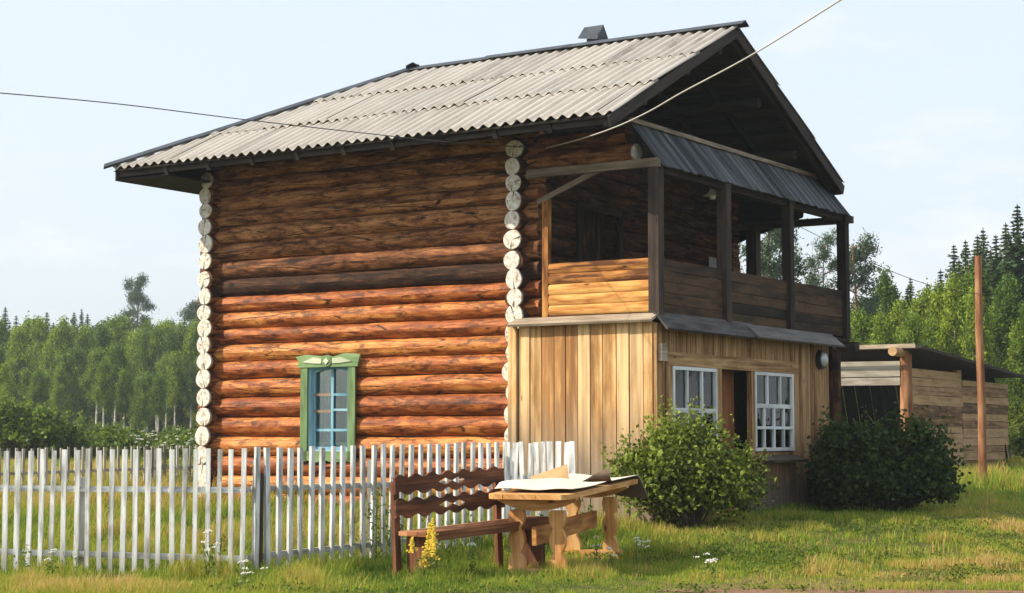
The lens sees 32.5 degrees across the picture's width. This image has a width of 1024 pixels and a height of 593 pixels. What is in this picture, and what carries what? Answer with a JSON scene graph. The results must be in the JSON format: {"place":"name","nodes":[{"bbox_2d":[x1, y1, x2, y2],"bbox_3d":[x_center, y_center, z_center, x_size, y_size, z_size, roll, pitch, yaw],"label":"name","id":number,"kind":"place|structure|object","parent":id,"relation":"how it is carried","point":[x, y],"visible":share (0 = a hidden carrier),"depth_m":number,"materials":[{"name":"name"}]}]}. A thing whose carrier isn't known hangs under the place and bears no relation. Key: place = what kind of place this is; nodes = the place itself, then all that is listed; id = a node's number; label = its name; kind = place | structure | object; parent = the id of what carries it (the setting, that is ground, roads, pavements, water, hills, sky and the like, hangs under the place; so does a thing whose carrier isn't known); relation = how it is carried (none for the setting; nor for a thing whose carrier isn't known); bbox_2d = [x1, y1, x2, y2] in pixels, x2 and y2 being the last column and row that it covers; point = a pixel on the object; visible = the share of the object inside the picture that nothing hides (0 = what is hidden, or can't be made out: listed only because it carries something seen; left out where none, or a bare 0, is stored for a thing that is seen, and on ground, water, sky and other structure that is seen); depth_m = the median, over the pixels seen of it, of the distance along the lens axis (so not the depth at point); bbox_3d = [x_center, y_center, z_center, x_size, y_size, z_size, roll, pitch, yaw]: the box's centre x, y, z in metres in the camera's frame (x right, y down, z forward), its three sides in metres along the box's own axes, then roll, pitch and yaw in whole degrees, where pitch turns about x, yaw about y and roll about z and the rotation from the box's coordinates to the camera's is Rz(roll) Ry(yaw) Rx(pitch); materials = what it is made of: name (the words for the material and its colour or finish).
{"place":"outdoors","nodes":[
{"label":"outdoors","id":0,"kind":"place"},
{"bbox_2d":[0,484,1023,558],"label":"meadow grass","id":1,"kind":"structure","parent":0,"point":[630,527],"depth_m":20.80,"materials":[{"name":"green plant"}]},
{"bbox_2d":[0,460,1023,512],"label":"meadow grass","id":2,"kind":"structure","parent":0,"point":[977,492],"depth_m":27.32,"materials":[{"name":"green plant"}]},
{"bbox_2d":[0,0,1023,331],"label":"sky","id":3,"kind":"structure","parent":0,"point":[917,106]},
{"bbox_2d":[0,489,1023,592],"bbox_3d":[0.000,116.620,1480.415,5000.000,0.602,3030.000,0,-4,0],"label":"ground","id":4,"kind":"structure","parent":0,"point":[821,581],"depth_m":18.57,"materials":[{"name":"green plant"}]},
{"bbox_2d":[0,360,19,404],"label":"birch tree","id":5,"kind":"object","parent":4,"relation":"on","point":[6,379],"visible":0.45,"depth_m":98.12,"materials":[{"name":"green plant"}]},
{"bbox_2d":[7,361,22,403],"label":"birch tree","id":6,"kind":"object","parent":4,"relation":"on","point":[17,395],"visible":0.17,"depth_m":106.27,"materials":[{"name":"green plant"}]},
{"bbox_2d":[4,323,38,389],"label":"birch tree","id":7,"kind":"object","parent":4,"relation":"on","point":[18,350],"visible":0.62,"depth_m":111.88,"materials":[{"name":"green plant"}]},
{"bbox_2d":[17,367,32,405],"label":"birch tree","id":8,"kind":"object","parent":4,"relation":"on","point":[26,377],"visible":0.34,"depth_m":107.67,"materials":[{"name":"green plant"}]},
{"bbox_2d":[24,368,49,408],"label":"birch tree","id":9,"kind":"object","parent":4,"relation":"on","point":[39,393],"visible":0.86,"depth_m":102.95,"materials":[{"name":"green plant"}]},
{"bbox_2d":[25,315,49,392],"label":"birch tree","id":10,"kind":"object","parent":4,"relation":"on","point":[38,333],"visible":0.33,"depth_m":119.03,"materials":[{"name":"green plant"}]},
{"bbox_2d":[0,388,80,459],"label":"willow shrub","id":11,"kind":"object","parent":4,"relation":"on","point":[27,426],"visible":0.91,"depth_m":55.39,"materials":[{"name":"green plant"}]},
{"bbox_2d":[34,326,59,407],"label":"birch tree","id":12,"kind":"object","parent":4,"relation":"on","point":[46,361],"visible":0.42,"depth_m":115.92,"materials":[{"name":"green plant"}]},
{"bbox_2d":[2,409,106,459],"bbox_3d":[-15.017,4.530,56.759,3.565,1.791,2.333,0,-4,0],"label":"willow shrub","id":13,"kind":"object","parent":4,"relation":"on","point":[81,442],"visible":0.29,"depth_m":56.67,"materials":[{"name":"green plant"}]},
{"bbox_2d":[40,315,79,423],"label":"birch tree","id":14,"kind":"object","parent":4,"relation":"on","point":[63,335],"visible":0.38,"depth_m":115.66,"materials":[{"name":"green plant"}]},
{"bbox_2d":[46,363,75,419],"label":"birch tree","id":15,"kind":"object","parent":4,"relation":"on","point":[57,395],"visible":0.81,"depth_m":101.30,"materials":[{"name":"green plant"}]},
{"bbox_2d":[49,348,85,422],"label":"birch tree","id":16,"kind":"object","parent":4,"relation":"on","point":[66,359],"visible":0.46,"depth_m":104.07,"materials":[{"name":"green plant"}]},
{"bbox_2d":[65,344,92,422],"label":"birch tree","id":17,"kind":"object","parent":4,"relation":"on","point":[83,399],"visible":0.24,"depth_m":108.62,"materials":[{"name":"green plant"}]},
{"bbox_2d":[73,346,92,419],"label":"birch tree","id":18,"kind":"object","parent":4,"relation":"on","point":[83,356],"visible":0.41,"depth_m":108.77,"materials":[{"name":"green plant"}]},
{"bbox_2d":[74,323,93,427],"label":"birch tree","id":19,"kind":"object","parent":4,"relation":"on","point":[83,338],"visible":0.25,"depth_m":116.86,"materials":[{"name":"green plant"}]},
{"bbox_2d":[50,408,119,435],"bbox_3d":[-16.195,5.015,63.822,3.745,1.916,2.344,-1,-5,12],"label":"willow shrub","id":20,"kind":"object","parent":4,"relation":"on","point":[83,423],"visible":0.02,"depth_m":63.83,"materials":[{"name":"green plant"}]},
{"bbox_2d":[77,345,107,423],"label":"birch tree","id":21,"kind":"object","parent":4,"relation":"on","point":[95,357],"visible":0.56,"depth_m":102.82,"materials":[{"name":"green plant"}]},
{"bbox_2d":[0,445,197,485],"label":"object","id":22,"kind":"object","parent":4,"relation":"on","point":[130,469],"visible":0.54,"depth_m":31.29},
{"bbox_2d":[84,321,113,426],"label":"birch tree","id":23,"kind":"object","parent":4,"relation":"on","point":[101,337],"visible":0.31,"depth_m":111.85,"materials":[{"name":"green plant"}]},
{"bbox_2d":[88,354,117,426],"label":"birch tree","id":24,"kind":"object","parent":4,"relation":"on","point":[103,382],"visible":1,"depth_m":98.09,"materials":[{"name":"green plant"}]},
{"bbox_2d":[98,315,121,424],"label":"birch tree","id":25,"kind":"object","parent":4,"relation":"on","point":[110,323],"visible":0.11,"depth_m":120.67,"materials":[{"name":"green plant"}]},
{"bbox_2d":[105,341,136,425],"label":"birch tree","id":26,"kind":"object","parent":4,"relation":"on","point":[115,355],"visible":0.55,"depth_m":101.13,"materials":[{"name":"green plant"}]},
{"bbox_2d":[111,307,133,431],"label":"birch tree","id":27,"kind":"object","parent":4,"relation":"on","point":[126,326],"visible":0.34,"depth_m":120.28,"materials":[{"name":"green plant"}]},
{"bbox_2d":[112,363,135,427],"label":"birch tree","id":28,"kind":"object","parent":4,"relation":"on","point":[125,386],"visible":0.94,"depth_m":99.18,"materials":[{"name":"green plant"}]},
{"bbox_2d":[0,448,248,574],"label":"picket fence","id":29,"kind":"object","parent":4,"relation":"on","point":[82,488],"visible":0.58,"depth_m":17.07,"materials":[{"name":"white wood"}]},
{"bbox_2d":[80,426,169,459],"bbox_3d":[-13.286,4.966,58.831,2.731,1.218,2.886,-4,-6,42],"label":"willow shrub","id":30,"kind":"object","parent":4,"relation":"on","point":[108,441],"visible":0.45,"depth_m":58.21,"materials":[{"name":"green plant"}]},
{"bbox_2d":[101,418,150,435],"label":"willow shrub","id":31,"kind":"object","parent":4,"relation":"on","point":[119,428],"visible":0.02,"depth_m":71.59,"materials":[{"name":"green plant"}]},
{"bbox_2d":[119,325,138,426],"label":"birch tree","id":32,"kind":"object","parent":4,"relation":"on","point":[128,340],"visible":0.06,"depth_m":119.26,"materials":[{"name":"green plant"}]},
{"bbox_2d":[126,323,142,417],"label":"birch tree","id":33,"kind":"object","parent":4,"relation":"on","point":[134,348],"visible":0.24,"depth_m":116.36,"materials":[{"name":"green plant"}]},
{"bbox_2d":[111,272,159,330],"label":"pine tree","id":34,"kind":"object","parent":4,"relation":"on","point":[137,297],"visible":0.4,"depth_m":149.69,"materials":[{"name":"green plant"}]},
{"bbox_2d":[124,375,154,430],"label":"birch tree","id":35,"kind":"object","parent":4,"relation":"on","point":[143,414],"visible":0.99,"depth_m":97.93,"materials":[{"name":"green plant"}]},
{"bbox_2d":[131,321,157,430],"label":"birch tree","id":36,"kind":"object","parent":4,"relation":"on","point":[143,352],"visible":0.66,"depth_m":114.52,"materials":[{"name":"green plant"}]},
{"bbox_2d":[130,317,162,432],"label":"birch tree","id":37,"kind":"object","parent":4,"relation":"on","point":[153,424],"visible":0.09,"depth_m":118.55,"materials":[{"name":"green plant"}]},
{"bbox_2d":[138,372,154,432],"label":"birch tree","id":38,"kind":"object","parent":4,"relation":"on","point":[149,376],"visible":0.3,"depth_m":104.20,"materials":[{"name":"green plant"}]},
{"bbox_2d":[134,317,167,431],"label":"birch tree","id":39,"kind":"object","parent":4,"relation":"on","point":[157,333],"visible":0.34,"depth_m":114.35,"materials":[{"name":"green plant"}]},
{"bbox_2d":[147,368,171,433],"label":"birch tree","id":40,"kind":"object","parent":4,"relation":"on","point":[158,392],"visible":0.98,"depth_m":100.46,"materials":[{"name":"green plant"}]},
{"bbox_2d":[155,352,172,430],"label":"birch tree","id":41,"kind":"object","parent":4,"relation":"on","point":[164,364],"visible":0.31,"depth_m":108.84,"materials":[{"name":"green plant"}]},
{"bbox_2d":[135,427,195,453],"bbox_3d":[-11.802,5.048,59.735,3.201,1.206,2.334,0,-4,0],"label":"willow shrub","id":42,"kind":"object","parent":4,"relation":"on","point":[182,435],"visible":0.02,"depth_m":59.44,"materials":[{"name":"green plant"}]},
{"bbox_2d":[155,326,182,430],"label":"birch tree","id":43,"kind":"object","parent":4,"relation":"on","point":[171,341],"visible":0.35,"depth_m":112.12,"materials":[{"name":"green plant"}]},
{"bbox_2d":[162,349,185,428],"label":"birch tree","id":44,"kind":"object","parent":4,"relation":"on","point":[175,375],"visible":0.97,"depth_m":106.36,"materials":[{"name":"green plant"}]},
{"bbox_2d":[150,430,198,457],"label":"willow shrub","id":45,"kind":"object","parent":4,"relation":"on","point":[170,440],"visible":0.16,"depth_m":58.05,"materials":[{"name":"green plant"}]},
{"bbox_2d":[170,319,189,430],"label":"birch tree","id":46,"kind":"object","parent":4,"relation":"on","point":[178,327],"visible":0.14,"depth_m":122.91,"materials":[{"name":"green plant"}]},
{"bbox_2d":[171,318,200,431],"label":"birch tree","id":47,"kind":"object","parent":4,"relation":"on","point":[190,351],"visible":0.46,"depth_m":112.00,"materials":[{"name":"green plant"}]},
{"bbox_2d":[177,299,200,327],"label":"pine tree","id":48,"kind":"object","parent":4,"relation":"on","point":[190,312],"visible":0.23,"depth_m":145.17,"materials":[{"name":"green plant"}]},
{"bbox_2d":[179,356,200,427],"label":"birch tree","id":49,"kind":"object","parent":4,"relation":"on","point":[190,387],"visible":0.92,"depth_m":106.18,"materials":[{"name":"green plant"}]},
{"bbox_2d":[197,529,213,574],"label":"umbel flower","id":50,"kind":"object","parent":4,"relation":"on","point":[211,558],"visible":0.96,"depth_m":16.45,"materials":[{"name":"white plant"}]},
{"bbox_2d":[203,542,221,579],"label":"umbel flower","id":51,"kind":"object","parent":4,"relation":"on","point":[214,561],"visible":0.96,"depth_m":16.26,"materials":[{"name":"white plant"}]},
{"bbox_2d":[252,460,263,569],"bbox_3d":[-2.461,2.198,16.985,0.095,1.220,0.090,0,-4,0],"label":"fence gatepost","id":52,"kind":"object","parent":4,"relation":"on","point":[261,519],"visible":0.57,"depth_m":16.96,"materials":[{"name":"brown wood"}]},
{"bbox_2d":[364,481,385,561],"bbox_3d":[-1.412,2.318,18.072,0.225,0.952,0.194,0,-4,0],"label":"tall weed","id":53,"kind":"object","parent":4,"relation":"on","point":[376,525],"visible":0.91,"depth_m":18.07,"materials":[{"name":"green plant"}]},
{"bbox_2d":[249,442,504,570],"bbox_3d":[-1.340,2.254,18.738,0.193,1.380,4.360,-3,-5,34],"label":"picket fence","id":54,"kind":"object","parent":4,"relation":"on","point":[279,487],"visible":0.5,"depth_m":18.01,"materials":[{"name":"white wood"}]},
{"bbox_2d":[371,489,391,561],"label":"tall weed","id":55,"kind":"object","parent":4,"relation":"on","point":[387,538],"visible":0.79,"depth_m":18.26,"materials":[{"name":"green plant"}]},
{"bbox_2d":[406,535,439,579],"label":"yellow flower plant","id":56,"kind":"object","parent":4,"relation":"on","point":[424,559],"visible":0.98,"depth_m":15.94,"materials":[{"name":"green plant"}]},
{"bbox_2d":[422,518,441,572],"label":"yellow flower plant","id":57,"kind":"object","parent":4,"relation":"on","point":[431,531],"visible":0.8,"depth_m":16.22,"materials":[{"name":"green plant"}]},
{"bbox_2d":[390,466,549,577],"bbox_3d":[-0.355,2.235,17.173,0.490,1.087,1.764,-4,-3,45],"label":"carved bench","id":58,"kind":"object","parent":4,"relation":"on","point":[497,526],"visible":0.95,"depth_m":17.06,"materials":[{"name":"brown wood"}]},
{"bbox_2d":[104,20,859,525],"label":"log house","id":59,"kind":"structure","parent":4,"relation":"on","point":[366,288],"depth_m":24.96,"materials":[{"name":"brown wood"}]},
{"bbox_2d":[0,92,542,148],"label":"power line","id":60,"kind":"object","parent":59,"relation":"attached to","point":[259,121],"visible":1,"depth_m":20.53,"materials":[{"name":"metal"}]},
{"bbox_2d":[296,353,361,461],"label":"window","id":61,"kind":"structure","parent":59,"relation":"in","point":[336,376],"depth_m":25.48,"materials":[{"name":"green paint"}]},
{"bbox_2d":[573,210,605,314],"bbox_3d":[1.069,-0.372,25.381,0.040,1.750,1.100,-3,-5,33],"label":"balcony door","id":62,"kind":"structure","parent":59,"relation":"in","point":[594,224],"depth_m":25.58,"materials":[{"name":"brown wood"}]},
{"bbox_2d":[545,0,840,148],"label":"power cable","id":63,"kind":"object","parent":59,"relation":"attached to","point":[820,12],"visible":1,"depth_m":19.29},
{"bbox_2d":[41,516,1023,592],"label":"ground cover","id":64,"kind":"object","parent":4,"relation":"on","point":[696,587],"visible":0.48,"depth_m":18.46,"materials":[{"name":"green plant"}]},
{"bbox_2d":[505,441,575,536],"bbox_3d":[0.349,2.361,20.180,0.911,1.393,0.182,-2,-5,22],"label":"picket fence","id":65,"kind":"object","parent":4,"relation":"on","point":[514,455],"visible":0.42,"depth_m":20.15,"materials":[{"name":"white wood"}]},
{"bbox_2d":[489,479,637,573],"bbox_3d":[0.569,2.392,18.158,0.836,0.860,2.596,-2,-3,19],"label":"carved table","id":66,"kind":"object","parent":4,"relation":"on","point":[558,529],"visible":0.79,"depth_m":17.29,"materials":[{"name":"brown wood"}]},
{"bbox_2d":[495,478,605,489],"bbox_3d":[0.402,1.888,17.707,0.802,0.091,1.201,-2,-5,19],"label":"oilcloth","id":67,"kind":"object","parent":66,"relation":"on","point":[545,483],"visible":1,"depth_m":17.38,"materials":[{"name":"white fabric"}]},
{"bbox_2d":[531,464,568,478],"bbox_3d":[0.393,1.831,18.315,0.400,0.162,0.112,0,-4,-2],"label":"cardboard","id":68,"kind":"object","parent":67,"relation":"on","point":[560,472],"visible":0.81,"depth_m":18.32,"materials":[{"name":"beige cardboard"}]},
{"bbox_2d":[569,469,647,497],"bbox_3d":[0.855,2.008,18.826,0.884,0.347,1.424,-2,-5,19],"label":"oilcloth","id":69,"kind":"object","parent":66,"relation":"on","point":[638,490],"visible":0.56,"depth_m":19.28,"materials":[{"name":"white fabric"}]},
{"bbox_2d":[599,395,778,526],"bbox_3d":[2.212,2.085,21.941,2.330,1.702,1.592,0,-4,0],"label":"leafy bush","id":70,"kind":"object","parent":4,"relation":"on","point":[685,483],"visible":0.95,"depth_m":21.70,"materials":[{"name":"leaves"},{"name":"deciduous bark"}]},
{"bbox_2d":[739,218,808,283],"bbox_3d":[9.028,0.879,62.072,3.745,10.014,4.642,-2,-5,28],"label":"pine tree","id":71,"kind":"object","parent":4,"relation":"on","point":[769,267],"visible":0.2,"depth_m":61.30,"materials":[{"name":"green plant"}]},
{"bbox_2d":[802,228,852,288],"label":"pine tree","id":72,"kind":"object","parent":4,"relation":"on","point":[825,255],"visible":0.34,"depth_m":60.26,"materials":[{"name":"green plant"}]},
{"bbox_2d":[807,419,856,508],"bbox_3d":[4.960,2.554,26.506,1.476,1.402,1.409,0,-4,0],"label":"shaded bush","id":73,"kind":"object","parent":4,"relation":"on","point":[826,495],"visible":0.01,"depth_m":26.27,"materials":[{"name":"green plant"}]},
{"bbox_2d":[657,589,1023,592],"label":"dirt track","id":74,"kind":"structure","parent":4,"relation":"on","point":[840,591],"depth_m":15.24,"materials":[{"name":"brown soil"}]},
{"bbox_2d":[822,228,883,339],"bbox_3d":[12.780,1.748,63.656,3.589,8.474,3.116,0,-4,-2],"label":"pine tree","id":75,"kind":"object","parent":4,"relation":"on","point":[867,303],"visible":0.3,"depth_m":64.01,"materials":[{"name":"green plant"}]},
{"bbox_2d":[850,306,874,418],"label":"birch tree","id":76,"kind":"object","parent":4,"relation":"on","point":[859,325],"visible":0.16,"depth_m":58.44,"materials":[{"name":"green plant"}]},
{"bbox_2d":[864,308,899,413],"bbox_3d":[11.936,2.881,56.091,1.535,5.039,1.495,2,-5,-22],"label":"birch tree","id":77,"kind":"object","parent":4,"relation":"on","point":[883,328],"visible":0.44,"depth_m":56.14,"materials":[{"name":"green plant"}]},
{"bbox_2d":[796,402,972,511],"bbox_3d":[5.425,2.343,25.359,2.594,1.656,1.904,0,-4,0],"label":"shaded bush","id":78,"kind":"object","parent":4,"relation":"on","point":[896,467],"visible":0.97,"depth_m":25.10,"materials":[{"name":"green plant"}]},
{"bbox_2d":[869,264,902,337],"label":"birch tree","id":79,"kind":"object","parent":4,"relation":"on","point":[887,287],"visible":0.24,"depth_m":68.00,"materials":[{"name":"green plant"}]},
{"bbox_2d":[887,290,908,343],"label":"birch tree","id":80,"kind":"object","parent":4,"relation":"on","point":[896,314],"visible":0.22,"depth_m":58.95,"materials":[{"name":"green plant"}]},
{"bbox_2d":[893,305,934,403],"bbox_3d":[12.242,2.712,53.605,1.494,5.011,1.491,0,-4,-1],"label":"birch tree","id":81,"kind":"object","parent":4,"relation":"on","point":[912,328],"visible":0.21,"depth_m":53.65,"materials":[{"name":"green plant"}]},
{"bbox_2d":[903,278,934,339],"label":"birch tree","id":82,"kind":"object","parent":4,"relation":"on","point":[921,303],"visible":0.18,"depth_m":58.61,"materials":[{"name":"green plant"}]},
{"bbox_2d":[916,313,946,416],"bbox_3d":[13.465,2.976,56.259,1.586,4.912,1.761,1,-5,-8],"label":"birch tree","id":83,"kind":"object","parent":4,"relation":"on","point":[931,330],"visible":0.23,"depth_m":56.30,"materials":[{"name":"green plant"}]},
{"bbox_2d":[841,344,1023,466],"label":"plank shed","id":84,"kind":"structure","parent":4,"relation":"on","point":[910,373],"depth_m":44.99,"materials":[{"name":"brown wood"}]},
{"bbox_2d":[923,279,953,351],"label":"birch tree","id":85,"kind":"object","parent":4,"relation":"on","point":[936,294],"visible":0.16,"depth_m":57.88,"materials":[{"name":"green plant"}]},
{"bbox_2d":[942,245,961,285],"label":"spruce tree","id":86,"kind":"object","parent":4,"relation":"on","point":[953,262],"visible":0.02,"depth_m":78.32,"materials":[{"name":"green plant"}]},
{"bbox_2d":[936,272,968,357],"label":"birch tree","id":87,"kind":"object","parent":4,"relation":"on","point":[955,315],"visible":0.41,"depth_m":56.64,"materials":[{"name":"green plant"}]},
{"bbox_2d":[953,240,973,283],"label":"spruce tree","id":88,"kind":"object","parent":4,"relation":"on","point":[964,254],"visible":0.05,"depth_m":66.73,"materials":[{"name":"green plant"}]},
{"bbox_2d":[953,264,990,359],"bbox_3d":[15.204,2.220,58.641,1.985,6.748,1.981,1,-5,-15],"label":"birch tree","id":89,"kind":"object","parent":4,"relation":"on","point":[966,280],"visible":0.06,"depth_m":58.71,"materials":[{"name":"green plant"}]},
{"bbox_2d":[958,276,996,379],"bbox_3d":[14.376,2.300,54.253,1.233,5.912,1.236,-1,-5,9],"label":"birch tree","id":90,"kind":"object","parent":4,"relation":"on","point":[969,334],"visible":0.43,"depth_m":54.30,"materials":[{"name":"green plant"}]},
{"bbox_2d":[975,256,986,481],"bbox_3d":[9.073,1.583,33.976,0.175,4.760,0.161,0,-4,0],"label":"wooden pole","id":91,"kind":"object","parent":4,"relation":"on","point":[982,436],"visible":0.77,"depth_m":33.93,"materials":[{"name":"brown wood"}]},
{"bbox_2d":[973,230,992,276],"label":"spruce tree","id":92,"kind":"object","parent":4,"relation":"on","point":[983,245],"visible":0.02,"depth_m":74.32,"materials":[{"name":"green plant"}]},
{"bbox_2d":[966,235,1017,455],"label":"spruce tree","id":93,"kind":"object","parent":4,"relation":"on","point":[988,293],"visible":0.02,"depth_m":65.08,"materials":[{"name":"green plant"}]},
{"bbox_2d":[972,303,1011,413],"bbox_3d":[14.728,2.739,54.574,1.349,5.078,1.352,1,-5,-9],"label":"birch tree","id":94,"kind":"object","parent":4,"relation":"on","point":[997,358],"visible":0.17,"depth_m":54.59,"materials":[{"name":"green plant"}]},
{"bbox_2d":[986,235,1006,303],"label":"spruce tree","id":95,"kind":"object","parent":4,"relation":"on","point":[995,261],"visible":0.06,"depth_m":68.14,"materials":[{"name":"green plant"}]},
{"bbox_2d":[987,271,1023,457],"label":"birch tree","id":96,"kind":"object","parent":4,"relation":"on","point":[1007,304],"visible":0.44,"depth_m":57.91,"materials":[{"name":"green plant"}]},
{"bbox_2d":[998,222,1014,267],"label":"spruce tree","id":97,"kind":"object","parent":4,"relation":"on","point":[1005,235],"visible":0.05,"depth_m":74.06,"materials":[{"name":"green plant"}]},
{"bbox_2d":[991,204,1023,306],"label":"spruce tree","id":98,"kind":"object","parent":4,"relation":"on","point":[1016,268],"visible":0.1,"depth_m":66.20,"materials":[{"name":"green plant"}]},
{"bbox_2d":[1001,318,1023,459],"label":"birch tree","id":99,"kind":"object","parent":4,"relation":"on","point":[1016,334],"visible":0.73,"depth_m":55.72,"materials":[{"name":"green plant"}]},
{"bbox_2d":[1003,409,1023,457],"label":"willow shrub","id":100,"kind":"object","parent":4,"relation":"on","point":[1016,440],"visible":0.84,"depth_m":49.75,"materials":[{"name":"green plant"}]},
{"bbox_2d":[1003,392,1023,457],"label":"willow shrub","id":101,"kind":"object","parent":4,"relation":"on","point":[1017,410],"visible":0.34,"depth_m":55.48,"materials":[{"name":"green plant"}]},
{"bbox_2d":[1004,299,1023,412],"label":"birch tree","id":102,"kind":"object","parent":4,"relation":"on","point":[1014,390],"visible":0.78,"depth_m":55.62,"materials":[{"name":"green plant"}]},
{"bbox_2d":[1,453,1023,478],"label":"meadow grass","id":103,"kind":"structure","parent":0,"point":[1014,463],"depth_m":42.77,"materials":[{"name":"green plant"}]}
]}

